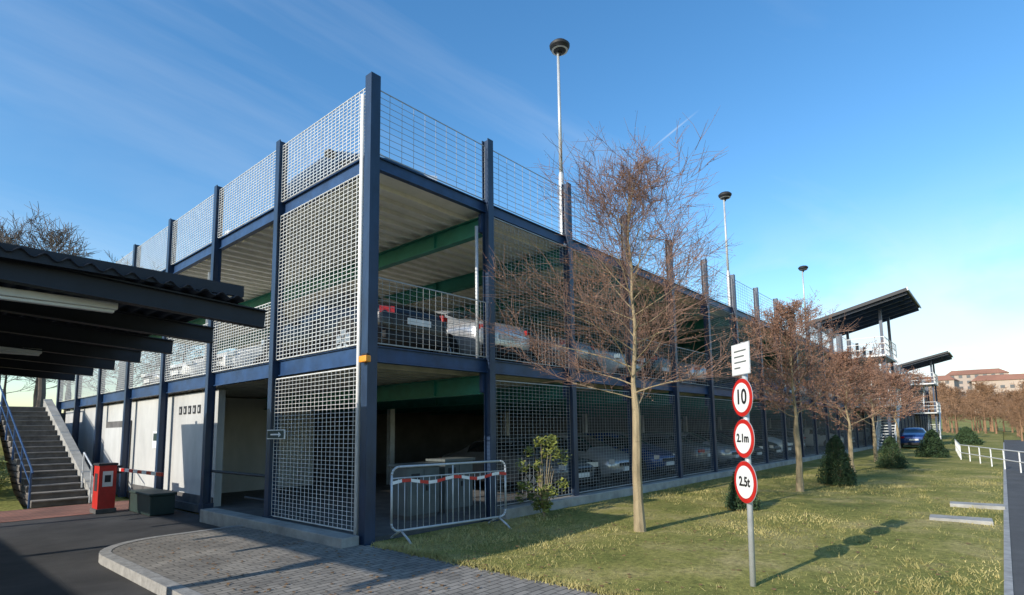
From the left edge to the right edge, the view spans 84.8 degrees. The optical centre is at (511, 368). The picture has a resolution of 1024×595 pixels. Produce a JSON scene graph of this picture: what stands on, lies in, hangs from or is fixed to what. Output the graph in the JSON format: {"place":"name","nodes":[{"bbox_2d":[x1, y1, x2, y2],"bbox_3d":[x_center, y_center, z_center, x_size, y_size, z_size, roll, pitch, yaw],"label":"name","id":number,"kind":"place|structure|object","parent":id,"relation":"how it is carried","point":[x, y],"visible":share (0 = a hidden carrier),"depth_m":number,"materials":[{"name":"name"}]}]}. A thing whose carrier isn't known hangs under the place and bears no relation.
{"place":"outdoors","nodes":[
{"label":"outdoors","id":0,"kind":"place"},
{"bbox_2d":[61,413,65,422],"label":"terrace","id":1,"kind":"structure","parent":0,"point":[63,415],"depth_m":22.81,"materials":[{"name":"concrete"}]},
{"bbox_2d":[0,500,128,522],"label":"red brick paving","id":2,"kind":"structure","parent":0,"point":[38,513],"depth_m":13.20,"materials":[{"name":"red brick"}]},
{"bbox_2d":[0,509,220,594],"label":"asphalt road","id":3,"kind":"structure","parent":0,"point":[53,556],"depth_m":8.97,"materials":[{"name":"grey asphalt"}]},
{"bbox_2d":[90,462,163,513],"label":"barrier gate","id":4,"kind":"structure","parent":3,"relation":"on","point":[104,488],"depth_m":12.93,"materials":[{"name":"red metal"}]},
{"bbox_2d":[0,242,267,380],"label":"entrance canopy","id":5,"kind":"object","parent":3,"relation":"on","point":[67,317],"visible":1,"depth_m":6.04,"materials":[{"name":"metal"}]},
{"bbox_2d":[128,488,176,515],"bbox_3d":[-8.331,3.078,12.955,1.560,0.480,0.560,-6,-8,41],"label":"grit bin","id":6,"kind":"object","parent":3,"relation":"on","point":[152,502],"visible":1,"depth_m":12.56,"materials":[{"name":"green plastic"}]},
{"bbox_2d":[98,525,241,594],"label":"kerb","id":7,"kind":"structure","parent":3,"relation":"on","point":[154,582],"depth_m":6.87,"materials":[{"name":"concrete"}]},
{"bbox_2d":[111,526,605,594],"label":"sidewalk","id":8,"kind":"structure","parent":0,"point":[255,544],"depth_m":6.82,"materials":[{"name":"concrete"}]},
{"bbox_2d":[146,478,971,594],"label":"fallen leaves","id":9,"kind":"object","parent":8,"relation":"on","point":[533,555],"visible":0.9,"depth_m":7.04,"materials":[{"name":"brown plant"}]},
{"bbox_2d":[0,0,1023,412],"label":"sky","id":10,"kind":"structure","parent":0,"point":[875,147],"materials":[{"name":"blue"}]},
{"bbox_2d":[21,431,1023,594],"bbox_3d":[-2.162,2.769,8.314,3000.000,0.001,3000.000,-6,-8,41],"label":"ground","id":11,"kind":"structure","parent":0,"point":[1008,435],"depth_m":36.70,"materials":[{"name":"green plant"}]},
{"bbox_2d":[0,439,22,510],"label":"grass bank","id":12,"kind":"structure","parent":11,"relation":"on","point":[9,501],"depth_m":14.60,"materials":[{"name":"green plant"}]},
{"bbox_2d":[0,457,10,491],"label":"leafy shrub","id":13,"kind":"object","parent":12,"relation":"on","point":[4,470],"visible":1,"depth_m":14.65,"materials":[{"name":"green plant"}]},
{"bbox_2d":[0,385,93,508],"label":"concrete staircase","id":14,"kind":"structure","parent":11,"relation":"on","point":[46,465],"depth_m":16.28,"materials":[{"name":"grey concrete"}]},
{"bbox_2d":[56,71,931,548],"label":"parking garage","id":15,"kind":"structure","parent":11,"relation":"on","point":[310,447],"depth_m":13.46,"materials":[{"name":"blue metal"}]},
{"bbox_2d":[140,356,202,386],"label":"parked car","id":16,"kind":"object","parent":15,"relation":"on","point":[148,379],"visible":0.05,"depth_m":18.12,"materials":[{"name":"silver paint"}]},
{"bbox_2d":[170,346,254,380],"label":"parked car","id":17,"kind":"object","parent":15,"relation":"on","point":[193,367],"visible":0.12,"depth_m":15.65,"materials":[{"name":"white paint"}]},
{"bbox_2d":[203,345,262,371],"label":"parked car","id":18,"kind":"object","parent":15,"relation":"on","point":[240,359],"visible":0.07,"depth_m":13.92,"materials":[{"name":"white paint"}]},
{"bbox_2d":[262,292,448,362],"bbox_3d":[-3.354,-0.692,11.431,4.570,1.498,2.140,-6,-8,41],"label":"parked car","id":19,"kind":"object","parent":15,"relation":"on","point":[411,334],"visible":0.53,"depth_m":10.17,"materials":[{"name":"black paint"}]},
{"bbox_2d":[286,148,436,199],"bbox_3d":[-3.490,-3.782,12.187,4.030,1.548,2.140,-6,-8,41],"label":"parked car","id":20,"kind":"object","parent":15,"relation":"on","point":[325,165],"visible":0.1,"depth_m":11.42,"materials":[{"name":"black paint"}]},
{"bbox_2d":[388,462,439,520],"bbox_3d":[-1.828,2.303,10.600,0.580,1.000,0.840,-6,-8,41],"label":"utility cabinet","id":21,"kind":"object","parent":15,"relation":"on","point":[410,502],"visible":0.66,"depth_m":10.36,"materials":[{"name":"metal"}]},
{"bbox_2d":[426,457,474,512],"bbox_3d":[-1.247,2.360,11.418,0.580,1.050,0.840,-6,-8,41],"label":"utility cabinet","id":22,"kind":"object","parent":15,"relation":"on","point":[463,486],"visible":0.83,"depth_m":11.21,"materials":[{"name":"metal"}]},
{"bbox_2d":[434,310,530,362],"bbox_3d":[-1.707,-0.516,13.236,4.570,1.498,2.140,-7,-9,43],"label":"parked car","id":23,"kind":"object","parent":15,"relation":"on","point":[463,337],"visible":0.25,"depth_m":11.56,"materials":[{"name":"silver paint"}]},
{"bbox_2d":[440,435,597,494],"bbox_3d":[0.045,2.590,15.343,4.570,1.498,2.140,-6,-8,41],"label":"parked car","id":24,"kind":"object","parent":15,"relation":"on","point":[475,449],"visible":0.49,"depth_m":14.30,"materials":[{"name":"grey paint"}]},
{"bbox_2d":[517,327,596,370],"bbox_3d":[-0.012,-0.301,15.397,4.570,1.498,2.140,-6,-8,39],"label":"parked car","id":25,"kind":"object","parent":15,"relation":"on","point":[545,337],"visible":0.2,"depth_m":13.81,"materials":[{"name":"grey paint"}]},
{"bbox_2d":[549,38,569,248],"bbox_3d":[1.188,-5.362,13.323,0.500,5.150,0.500,-6,-8,41],"label":"street lamp","id":26,"kind":"object","parent":15,"relation":"on","point":[559,47],"visible":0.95,"depth_m":13.40,"materials":[{"name":"metal"}]},
{"bbox_2d":[526,432,628,486],"bbox_3d":[1.821,2.761,17.343,4.030,1.548,2.140,-6,-8,41],"label":"parked car","id":27,"kind":"object","parent":15,"relation":"on","point":[589,455],"visible":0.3,"depth_m":16.09,"materials":[{"name":"silver paint"}]},
{"bbox_2d":[583,345,645,375],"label":"parked car","id":28,"kind":"object","parent":15,"relation":"on","point":[612,366],"visible":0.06,"depth_m":15.52,"materials":[{"name":"white paint"}]},
{"bbox_2d":[581,431,674,477],"bbox_3d":[3.582,2.958,19.354,4.030,1.548,2.140,-6,-8,41],"label":"parked car","id":29,"kind":"object","parent":15,"relation":"on","point":[623,443],"visible":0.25,"depth_m":18.23,"materials":[{"name":"blue paint"}]},
{"bbox_2d":[604,346,670,381],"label":"parked car","id":30,"kind":"object","parent":15,"relation":"on","point":[657,370],"visible":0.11,"depth_m":18.17,"materials":[{"name":"black paint"}]},
{"bbox_2d":[641,432,718,473],"bbox_3d":[5.336,3.181,21.368,4.570,1.498,2.140,-6,-8,41],"label":"parked car","id":31,"kind":"object","parent":15,"relation":"on","point":[661,436],"visible":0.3,"depth_m":19.89,"materials":[{"name":"grey paint"}]},
{"bbox_2d":[669,360,714,385],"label":"parked car","id":32,"kind":"object","parent":15,"relation":"on","point":[684,377],"visible":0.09,"depth_m":19.88,"materials":[{"name":"silver paint"}]},
{"bbox_2d":[665,431,739,468],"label":"parked car","id":33,"kind":"object","parent":15,"relation":"on","point":[705,440],"visible":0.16,"depth_m":21.96,"materials":[{"name":"silver paint"}]},
{"bbox_2d":[718,191,732,314],"bbox_3d":[8.235,-4.399,21.345,0.500,4.800,0.500,-6,-8,41],"label":"street lamp","id":34,"kind":"object","parent":15,"relation":"on","point":[724,196],"visible":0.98,"depth_m":21.39,"materials":[{"name":"metal"}]},
{"bbox_2d":[691,431,762,464],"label":"parked car","id":35,"kind":"object","parent":15,"relation":"on","point":[755,449],"visible":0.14,"depth_m":24.20,"materials":[{"name":"black paint"}]},
{"bbox_2d":[716,430,782,461],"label":"parked car","id":36,"kind":"object","parent":15,"relation":"on","point":[777,450],"visible":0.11,"depth_m":25.96,"materials":[{"name":"black paint"}]},
{"bbox_2d":[714,375,791,394],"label":"parked car","id":37,"kind":"object","parent":15,"relation":"on","point":[719,383],"visible":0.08,"depth_m":29.31,"materials":[{"name":"blue paint"}]},
{"bbox_2d":[718,429,792,458],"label":"parked car","id":38,"kind":"object","parent":15,"relation":"on","point":[759,436],"visible":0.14,"depth_m":28.38,"materials":[{"name":"white paint"}]},
{"bbox_2d":[757,428,806,454],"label":"parked car","id":39,"kind":"object","parent":15,"relation":"on","point":[774,431],"visible":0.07,"depth_m":30.31,"materials":[{"name":"grey paint"}]},
{"bbox_2d":[765,378,807,397],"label":"parked car","id":40,"kind":"object","parent":15,"relation":"on","point":[794,389],"visible":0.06,"depth_m":30.18,"materials":[{"name":"silver paint"}]},
{"bbox_2d":[798,265,807,333],"bbox_3d":[15.546,-3.332,29.660,0.500,4.300,0.500,-6,-8,41],"label":"street lamp","id":41,"kind":"object","parent":15,"relation":"on","point":[803,268],"visible":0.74,"depth_m":29.75,"materials":[{"name":"metal"}]},
{"bbox_2d":[791,427,843,446],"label":"parked car","id":42,"kind":"object","parent":15,"relation":"on","point":[819,436],"visible":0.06,"depth_m":38.73,"materials":[{"name":"white paint"}]},
{"bbox_2d":[806,386,839,400],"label":"parked car","id":43,"kind":"object","parent":15,"relation":"on","point":[828,393],"visible":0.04,"depth_m":35.94,"materials":[{"name":"silver paint"}]},
{"bbox_2d":[806,427,854,446],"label":"parked car","id":44,"kind":"object","parent":15,"relation":"on","point":[833,432],"visible":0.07,"depth_m":40.55,"materials":[{"name":"black paint"}]},
{"bbox_2d":[840,427,886,441],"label":"parked car","id":45,"kind":"object","parent":15,"relation":"on","point":[861,437],"visible":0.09,"depth_m":50.56,"materials":[{"name":"silver paint"}]},
{"bbox_2d":[0,201,1023,440],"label":"distant trees","id":46,"kind":"object","parent":11,"relation":"on","point":[978,399],"visible":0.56,"depth_m":62.37,"materials":[{"name":"brown plant"}]},
{"bbox_2d":[1004,440,1023,594],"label":"footpath","id":47,"kind":"structure","parent":11,"relation":"on","point":[1015,483],"depth_m":10.95,"materials":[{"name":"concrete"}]},
{"bbox_2d":[1003,442,1013,594],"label":"path edging","id":48,"kind":"object","parent":47,"relation":"on","point":[1008,582],"visible":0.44,"depth_m":7.43,"materials":[{"name":"concrete"}]},
{"bbox_2d":[371,430,1003,594],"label":"lawn","id":49,"kind":"structure","parent":0,"point":[680,573],"depth_m":8.21,"materials":[{"name":"green plant"}]},
{"bbox_2d":[390,460,509,543],"bbox_3d":[-0.947,2.111,9.083,2.244,1.153,0.656,4,-8,-40],"label":"crowd control barrier","id":50,"kind":"object","parent":49,"relation":"on","point":[441,479],"visible":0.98,"depth_m":9.03,"materials":[{"name":"silver metal"}]},
{"bbox_2d":[515,434,571,515],"bbox_3d":[0.543,2.036,10.638,1.168,1.577,0.755,-3,-7,17],"label":"leafy shrub","id":51,"kind":"object","parent":49,"relation":"on","point":[543,503],"visible":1,"depth_m":10.63,"materials":[{"name":"green plant"}]},
{"bbox_2d":[446,111,781,531],"bbox_3d":[1.442,-0.573,9.343,5.038,6.556,4.838,-1,-6,-2],"label":"bare tree","id":52,"kind":"object","parent":49,"relation":"on","point":[631,183],"visible":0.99,"depth_m":9.07,"materials":[{"name":"brown plant"}]},
{"bbox_2d":[724,471,762,510],"bbox_3d":[4.600,2.405,11.207,0.698,0.857,0.735,-6,-8,41],"label":"conifer shrub","id":53,"kind":"object","parent":49,"relation":"on","point":[733,500],"visible":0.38,"depth_m":11.09,"materials":[{"name":"green plant"}]},
{"bbox_2d":[731,341,756,586],"bbox_3d":[2.459,1.015,5.855,0.088,2.600,0.438,1,-6,-7],"label":"traffic sign","id":54,"kind":"object","parent":49,"relation":"on","point":[745,479],"visible":1,"depth_m":5.84,"materials":[{"name":"white metal"}]},
{"bbox_2d":[725,289,862,491],"bbox_3d":[7.152,0.498,14.346,3.176,5.369,3.709,-6,-8,41],"label":"bare tree","id":55,"kind":"object","parent":49,"relation":"on","point":[788,327],"visible":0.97,"depth_m":14.23,"materials":[{"name":"brown plant"}]},
{"bbox_2d":[815,435,857,485],"bbox_3d":[9.038,2.560,15.714,1.011,1.415,1.070,-6,-8,41],"label":"conifer shrub","id":56,"kind":"object","parent":49,"relation":"on","point":[842,473],"visible":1,"depth_m":15.55,"materials":[{"name":"green plant"}]},
{"bbox_2d":[781,337,924,471],"bbox_3d":[12.055,1.347,20.069,3.989,4.810,3.597,0,-6,-10],"label":"bare tree","id":57,"kind":"object","parent":49,"relation":"on","point":[844,359],"visible":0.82,"depth_m":20.01,"materials":[{"name":"brown plant"}]},
{"bbox_2d":[810,287,920,450],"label":"stair tower","id":58,"kind":"structure","parent":49,"relation":"on","point":[889,307],"depth_m":36.74,"materials":[{"name":"grey metal"}]},
{"bbox_2d":[833,357,931,461],"bbox_3d":[16.346,1.781,24.984,3.318,4.896,3.712,5,-9,-42],"label":"bare tree","id":59,"kind":"object","parent":49,"relation":"on","point":[875,452],"visible":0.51,"depth_m":24.95,"materials":[{"name":"brown plant"}]},
{"bbox_2d":[875,436,908,468],"bbox_3d":[14.411,3.183,21.305,1.122,1.265,1.103,-6,-8,41],"label":"conifer shrub","id":60,"kind":"object","parent":49,"relation":"on","point":[890,445],"visible":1,"depth_m":21.12,"materials":[{"name":"green plant"}]},
{"bbox_2d":[854,365,935,453],"bbox_3d":[21.196,2.290,30.774,4.084,5.021,3.719,-3,-7,16],"label":"bare tree","id":61,"kind":"object","parent":49,"relation":"on","point":[897,376],"visible":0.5,"depth_m":30.50,"materials":[{"name":"brown plant"}]},
{"bbox_2d":[900,427,925,447],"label":"parked car","id":62,"kind":"object","parent":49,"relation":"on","point":[911,436],"visible":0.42,"depth_m":38.35,"materials":[{"name":"blue paint"}]},
{"bbox_2d":[889,350,953,438],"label":"stair tower","id":63,"kind":"structure","parent":49,"relation":"on","point":[931,360],"depth_m":61.10,"materials":[{"name":"grey metal"}]},
{"bbox_2d":[914,429,949,457],"bbox_3d":[20.636,3.712,27.620,1.468,1.446,1.525,-6,-8,41],"label":"conifer shrub","id":64,"kind":"object","parent":49,"relation":"on","point":[932,445],"visible":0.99,"depth_m":27.33,"materials":[{"name":"green plant"}]},
{"bbox_2d":[929,514,993,525],"bbox_3d":[7.606,2.579,9.507,0.840,0.090,0.440,-6,-8,38],"label":"concrete slab","id":65,"kind":"object","parent":49,"relation":"on","point":[974,520],"depth_m":9.41,"materials":[{"name":"grey concrete"}]},
{"bbox_2d":[951,426,983,444],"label":"conifer shrub","id":66,"kind":"object","parent":49,"relation":"on","point":[964,435],"visible":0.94,"depth_m":43.76,"materials":[{"name":"green plant"}]},
{"bbox_2d":[950,501,1005,509],"bbox_3d":[9.231,2.736,11.134,0.840,0.090,0.440,-6,-8,38],"label":"concrete slab","id":67,"kind":"object","parent":49,"relation":"on","point":[980,505],"depth_m":11.02,"materials":[{"name":"grey concrete"}]},
{"bbox_2d":[954,439,1023,472],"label":"guard rail","id":68,"kind":"object","parent":49,"relation":"on","point":[958,448],"visible":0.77,"depth_m":21.77,"materials":[{"name":"white metal"}]},
{"bbox_2d":[932,412,1023,430],"bbox_3d":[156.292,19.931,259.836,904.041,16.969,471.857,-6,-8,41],"label":"hedge","id":69,"kind":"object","parent":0,"point":[962,423],"depth_m":171.89,"materials":[{"name":"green plant"}]},
{"bbox_2d":[927,380,960,405],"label":"walls","id":70,"kind":"structure","parent":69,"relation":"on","point":[953,383],"depth_m":286.80,"materials":[{"name":"beige paint"}]},
{"bbox_2d":[905,375,958,380],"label":"roof","id":71,"kind":"structure","parent":70,"relation":"on","point":[944,377],"depth_m":291.04,"materials":[{"name":"red tile"}]},
{"bbox_2d":[951,372,1008,396],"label":"walls","id":72,"kind":"structure","parent":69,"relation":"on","point":[964,379],"depth_m":301.74,"materials":[{"name":"beige paint"}]},
{"bbox_2d":[951,373,1003,392],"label":"windows","id":73,"kind":"structure","parent":72,"relation":"attached to","point":[961,382],"depth_m":301.37,"materials":[{"name":"grey glass"}]},
{"bbox_2d":[946,368,1009,375],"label":"roof","id":74,"kind":"structure","parent":72,"relation":"on","point":[978,371],"depth_m":302.07,"materials":[{"name":"red tile"}]},
{"bbox_2d":[969,379,1023,411],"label":"walls","id":75,"kind":"structure","parent":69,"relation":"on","point":[1006,383],"depth_m":257.88,"materials":[{"name":"beige paint"}]},
{"bbox_2d":[969,373,1023,382],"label":"roof","id":76,"kind":"structure","parent":75,"relation":"on","point":[1001,377],"depth_m":261.32,"materials":[{"name":"red tile"}]},
{"bbox_2d":[992,384,1021,394],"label":"windows","id":77,"kind":"structure","parent":75,"relation":"attached to","point":[1003,386],"depth_m":257.51,"materials":[{"name":"grey glass"}]}
]}

